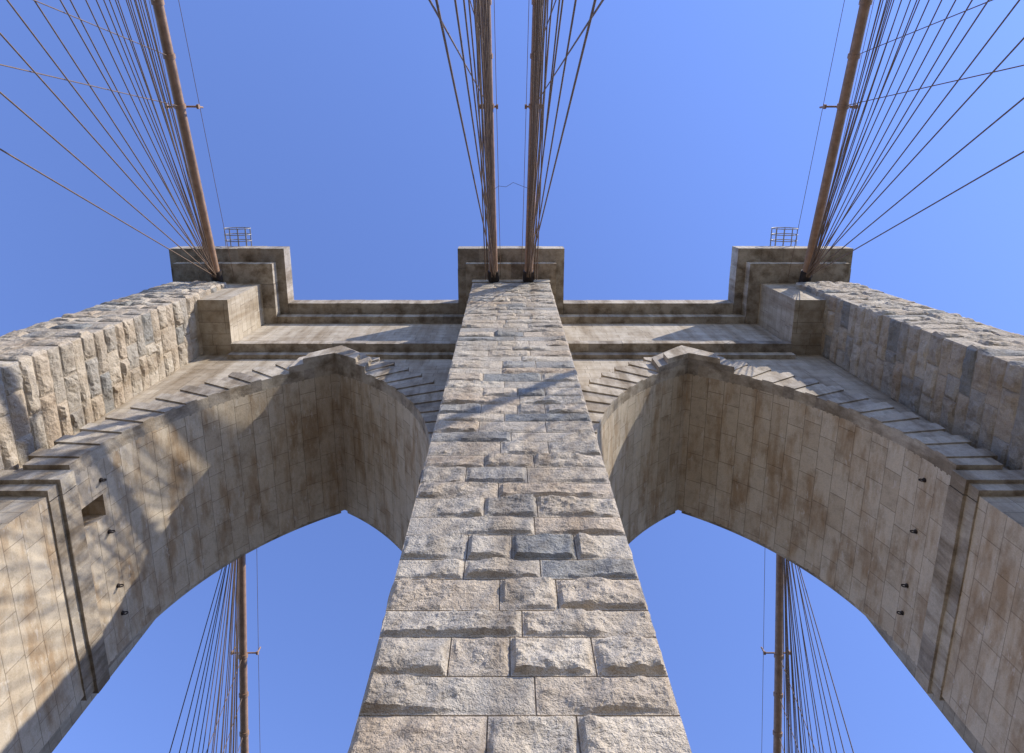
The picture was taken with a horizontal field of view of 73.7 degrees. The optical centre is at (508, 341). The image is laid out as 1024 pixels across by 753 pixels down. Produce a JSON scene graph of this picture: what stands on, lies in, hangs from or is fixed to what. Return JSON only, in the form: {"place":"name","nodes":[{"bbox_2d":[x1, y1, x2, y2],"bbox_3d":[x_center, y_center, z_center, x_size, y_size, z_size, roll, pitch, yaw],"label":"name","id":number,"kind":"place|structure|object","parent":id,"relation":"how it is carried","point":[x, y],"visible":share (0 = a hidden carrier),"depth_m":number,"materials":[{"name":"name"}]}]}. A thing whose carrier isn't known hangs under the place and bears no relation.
{"place":"outdoors","nodes":[
{"label":"outdoors","id":0,"kind":"place"},
{"bbox_2d":[0,0,1023,752],"label":"sky","id":1,"kind":"structure","parent":0,"point":[333,128],"materials":[{"name":"blue"}]},
{"label":"river water","id":2,"kind":"structure","parent":0,"visible":0},
{"bbox_2d":[0,246,1023,752],"bbox_3d":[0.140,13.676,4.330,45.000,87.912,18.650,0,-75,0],"label":"stone bridge tower","id":3,"kind":"structure","parent":2,"relation":"in","point":[510,464],"depth_m":27.35,"materials":[{"name":"stone"}]},
{"bbox_2d":[0,0,260,752],"bbox_3d":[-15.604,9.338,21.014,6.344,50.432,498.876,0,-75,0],"label":"suspension cable","id":4,"kind":"object","parent":3,"relation":"attached to","point":[207,247],"visible":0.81,"depth_m":36.78,"materials":[{"name":"paint"}]},
{"bbox_2d":[223,227,251,245],"bbox_3d":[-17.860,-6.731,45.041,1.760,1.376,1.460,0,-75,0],"label":"safety cage","id":5,"kind":"object","parent":3,"relation":"on","point":[238,235],"visible":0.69,"depth_m":44.70,"materials":[{"name":"grey metal"}]},
{"bbox_2d":[428,0,500,282],"bbox_3d":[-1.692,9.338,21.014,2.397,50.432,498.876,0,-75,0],"label":"suspension cable","id":6,"kind":"object","parent":3,"relation":"attached to","point":[482,17],"visible":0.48,"depth_m":32.18,"materials":[{"name":"paint"}]},
{"bbox_2d":[521,0,603,282],"bbox_3d":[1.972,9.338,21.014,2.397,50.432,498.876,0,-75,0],"label":"suspension cable","id":7,"kind":"object","parent":3,"relation":"attached to","point":[536,106],"visible":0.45,"depth_m":32.23,"materials":[{"name":"paint"}]},
{"bbox_2d":[770,227,798,245],"bbox_3d":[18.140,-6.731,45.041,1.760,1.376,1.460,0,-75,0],"label":"safety cage","id":8,"kind":"object","parent":3,"relation":"on","point":[783,235],"visible":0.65,"depth_m":44.73,"materials":[{"name":"grey metal"}]},
{"bbox_2d":[761,0,1023,752],"bbox_3d":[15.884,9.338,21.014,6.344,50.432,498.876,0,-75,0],"label":"suspension cable","id":9,"kind":"object","parent":3,"relation":"attached to","point":[808,270],"visible":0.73,"depth_m":36.94,"materials":[{"name":"paint"}]}
]}

